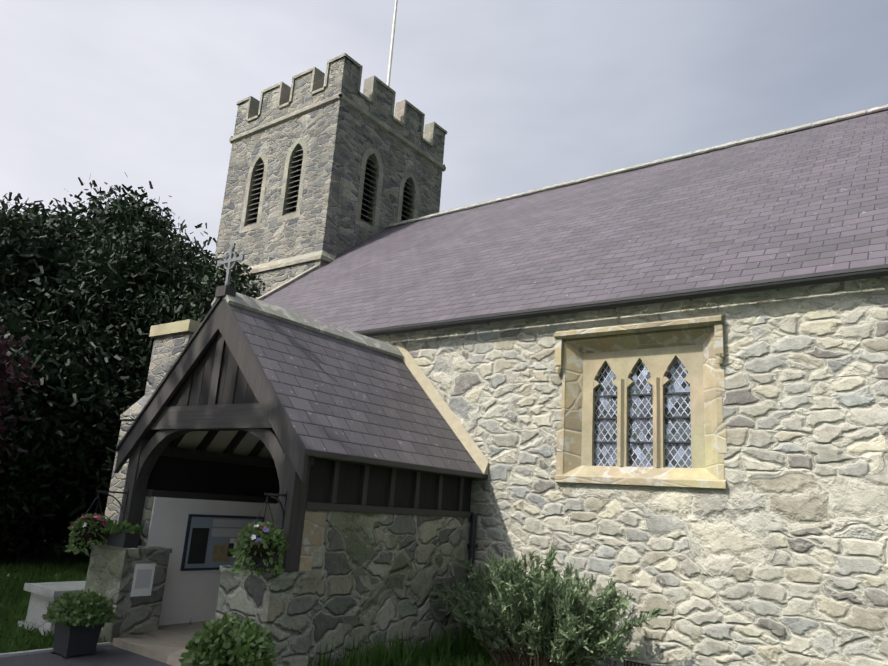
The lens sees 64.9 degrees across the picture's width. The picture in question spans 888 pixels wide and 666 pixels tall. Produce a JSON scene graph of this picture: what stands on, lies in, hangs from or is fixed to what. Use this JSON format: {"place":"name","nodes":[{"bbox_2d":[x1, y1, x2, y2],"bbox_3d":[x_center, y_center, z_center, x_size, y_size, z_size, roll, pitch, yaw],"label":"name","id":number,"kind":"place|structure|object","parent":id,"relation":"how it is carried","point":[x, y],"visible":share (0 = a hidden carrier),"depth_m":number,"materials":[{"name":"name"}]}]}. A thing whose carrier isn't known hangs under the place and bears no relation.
{"place":"outdoors","nodes":[
{"label":"outdoors","id":0,"kind":"place"},
{"bbox_2d":[0,642,171,665],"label":"tarmac path","id":1,"kind":"structure","parent":0,"point":[108,654],"depth_m":6.70,"materials":[{"name":"grey asphalt"}]},
{"bbox_2d":[51,618,104,658],"bbox_3d":[-3.630,2.921,6.890,0.455,0.486,0.402,-6,-17,36],"label":"plant pot","id":2,"kind":"object","parent":1,"relation":"on","point":[72,640],"visible":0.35,"depth_m":6.80,"materials":[{"name":"plastic"}]},
{"bbox_2d":[41,589,115,628],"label":"pot plant leaves","id":3,"kind":"object","parent":2,"relation":"on","point":[85,608],"visible":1,"depth_m":6.81,"materials":[{"name":"green plant"}]},
{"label":"pot plant stems","id":4,"kind":"object","parent":1,"relation":"on","visible":0},
{"bbox_2d":[179,613,277,665],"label":"potted plant leaves","id":5,"kind":"object","parent":4,"relation":"on","point":[246,641],"visible":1,"depth_m":5.47,"materials":[{"name":"green plant"}]},
{"bbox_2d":[112,621,206,665],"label":"porch floor","id":6,"kind":"structure","parent":0,"point":[166,644],"depth_m":7.31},
{"bbox_2d":[177,431,271,457],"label":"porch ceiling","id":7,"kind":"structure","parent":0,"point":[221,441],"depth_m":9.31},
{"bbox_2d":[0,538,494,665],"bbox_3d":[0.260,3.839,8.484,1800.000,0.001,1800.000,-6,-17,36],"label":"ground grass","id":8,"kind":"structure","parent":0,"point":[40,558],"depth_m":14.59,"materials":[{"name":"green plant"}]},
{"bbox_2d":[0,325,40,472],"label":"copper beech","id":9,"kind":"object","parent":8,"relation":"on","point":[11,379],"visible":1,"depth_m":10.69,"materials":[{"name":"plant"}]},
{"bbox_2d":[18,581,85,635],"bbox_3d":[-4.069,3.292,8.477,0.732,0.482,1.720,-6,-17,36],"label":"chest tomb","id":10,"kind":"object","parent":8,"relation":"on","point":[44,595],"visible":0.29,"depth_m":7.88,"materials":[{"name":"stone"}]},
{"bbox_2d":[0,230,222,552],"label":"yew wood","id":11,"kind":"object","parent":8,"relation":"on","point":[4,253],"visible":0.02,"depth_m":16.20,"materials":[{"name":"plant"}]},
{"bbox_2d":[46,173,216,282],"bbox_3d":[-11.846,0.461,23.449,10.324,12.175,10.577,-6,-17,36],"label":"tree","id":12,"kind":"object","parent":8,"relation":"on","point":[132,208],"visible":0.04,"depth_m":22.92,"materials":[{"name":"green plant"}]},
{"bbox_2d":[0,192,270,560],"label":"tree","id":13,"kind":"object","parent":8,"relation":"on","point":[33,296],"visible":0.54,"depth_m":15.03,"materials":[{"name":"green plant"}]},
{"bbox_2d":[89,221,200,285],"bbox_3d":[-11.777,1.000,22.876,6.494,10.983,6.692,-6,-17,36],"label":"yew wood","id":14,"kind":"object","parent":8,"relation":"on","point":[109,224],"visible":0.02,"depth_m":22.97,"materials":[{"name":"brown plant"}]},
{"bbox_2d":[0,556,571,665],"bbox_3d":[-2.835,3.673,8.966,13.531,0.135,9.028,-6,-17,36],"label":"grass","id":15,"kind":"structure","parent":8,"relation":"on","point":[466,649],"depth_m":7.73,"materials":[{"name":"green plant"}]},
{"bbox_2d":[431,546,666,665],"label":"rosemary","id":16,"kind":"object","parent":15,"relation":"on","point":[573,614],"depth_m":7.24,"materials":[{"name":"green plant"}]},
{"bbox_2d":[105,267,887,665],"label":"nave walls","id":17,"kind":"structure","parent":8,"relation":"on","point":[775,553],"depth_m":7.12,"materials":[{"name":"beige stone"}]},
{"bbox_2d":[262,109,887,332],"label":"church roof","id":18,"kind":"structure","parent":17,"relation":"on","point":[811,201],"depth_m":10.88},
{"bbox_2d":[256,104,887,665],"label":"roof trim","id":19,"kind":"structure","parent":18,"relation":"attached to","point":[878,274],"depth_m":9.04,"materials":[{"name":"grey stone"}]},
{"bbox_2d":[554,315,726,489],"bbox_3d":[2.198,0.809,7.973,2.015,1.845,0.300,-6,-17,36],"label":"nave window","id":20,"kind":"structure","parent":17,"relation":"in","point":[642,409],"depth_m":7.99,"materials":[{"name":"beige stone"}]},
{"bbox_2d":[84,496,470,665],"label":"porch walls","id":21,"kind":"structure","parent":0,"point":[369,576],"depth_m":7.37,"materials":[{"name":"grey stone"}]},
{"bbox_2d":[98,531,139,547],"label":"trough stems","id":22,"kind":"object","parent":21,"relation":"on","point":[124,539],"visible":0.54,"depth_m":7.77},
{"bbox_2d":[102,520,142,533],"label":"trough leaves","id":23,"kind":"object","parent":22,"relation":"on","point":[114,528],"visible":0.92,"depth_m":7.89,"materials":[{"name":"green plant"}]},
{"bbox_2d":[147,497,277,625],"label":"porch interior wall","id":24,"kind":"structure","parent":21,"relation":"attached to","point":[188,596],"depth_m":8.41,"materials":[{"name":"white paint"}]},
{"bbox_2d":[180,514,263,570],"bbox_3d":[-2.779,2.656,8.858,0.040,0.660,1.140,-6,-17,36],"label":"notice board","id":25,"kind":"object","parent":24,"relation":"attached to","point":[209,542],"visible":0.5,"depth_m":8.68,"materials":[{"name":"paper"}]},
{"bbox_2d":[114,299,476,571],"bbox_3d":[-1.675,1.297,8.734,3.308,2.831,3.095,-6,-17,36],"label":"porch timber frame","id":26,"kind":"object","parent":21,"relation":"on","point":[214,384],"visible":0.67,"depth_m":7.88,"materials":[{"name":"black wood"}]},
{"bbox_2d":[72,490,128,540],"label":"basket weave stems","id":27,"kind":"object","parent":26,"relation":"attached to","point":[86,536],"visible":0.58,"depth_m":7.89,"materials":[{"name":"plant"}]},
{"bbox_2d":[65,513,113,555],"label":"basket leaves","id":28,"kind":"object","parent":27,"relation":"in","point":[75,524],"visible":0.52,"depth_m":7.81,"materials":[{"name":"green plant"}]},
{"bbox_2d":[130,563,155,596],"bbox_3d":[-3.321,2.726,7.710,0.008,0.340,0.240,-6,-17,36],"label":"notice plaque","id":29,"kind":"object","parent":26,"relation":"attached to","point":[143,577],"visible":1,"depth_m":7.71,"materials":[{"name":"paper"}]},
{"bbox_2d":[231,553,284,572],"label":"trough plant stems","id":30,"kind":"object","parent":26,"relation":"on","point":[259,561],"visible":0.25,"depth_m":6.33,"materials":[{"name":"plant"}]},
{"bbox_2d":[228,546,275,557],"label":"trough leaves","id":31,"kind":"object","parent":30,"relation":"on","point":[231,550],"visible":0.04,"depth_m":6.40,"materials":[{"name":"green plant"}]},
{"bbox_2d":[240,491,286,557],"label":"basket stems","id":32,"kind":"object","parent":26,"relation":"attached to","point":[261,550],"visible":0.5,"depth_m":6.14,"materials":[{"name":"plant"}]},
{"bbox_2d":[232,521,288,577],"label":"basket leaves","id":33,"kind":"object","parent":32,"relation":"in","point":[276,536],"visible":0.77,"depth_m":6.11,"materials":[{"name":"green plant"}]},
{"bbox_2d":[116,296,487,478],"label":"porch roof","id":34,"kind":"structure","parent":26,"relation":"on","point":[336,398],"depth_m":7.97,"materials":[{"name":"grey tile"}]},
{"bbox_2d":[211,292,488,474],"bbox_3d":[-1.636,0.667,8.882,3.340,1.902,3.120,-6,-17,36],"label":"roof coping","id":35,"kind":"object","parent":34,"relation":"on","point":[398,350],"depth_m":9.14,"materials":[{"name":"beige stone"}]},
{"bbox_2d":[215,243,244,296],"bbox_3d":[-2.456,-0.717,7.979,0.470,0.655,0.140,-6,-17,36],"label":"cross","id":36,"kind":"object","parent":35,"relation":"on","point":[225,289],"visible":1,"depth_m":7.94,"materials":[{"name":"grey stone"}]},
{"bbox_2d":[201,53,446,297],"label":"tower","id":37,"kind":"structure","parent":0,"point":[339,128],"depth_m":19.54,"materials":[{"name":"grey stone"}]},
{"bbox_2d":[246,149,413,225],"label":"louvres","id":38,"kind":"object","parent":37,"relation":"in","point":[298,190],"visible":0.25,"depth_m":19.49,"materials":[{"name":"black wood"}]},
{"bbox_2d":[387,0,397,86],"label":"flag pole","id":39,"kind":"object","parent":37,"relation":"on","point":[391,47],"visible":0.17,"depth_m":21.50,"materials":[{"name":"metal"}]},
{"bbox_2d":[0,0,887,263],"label":"sky","id":40,"kind":"structure","parent":0,"point":[527,95],"materials":[{"name":"grey"}]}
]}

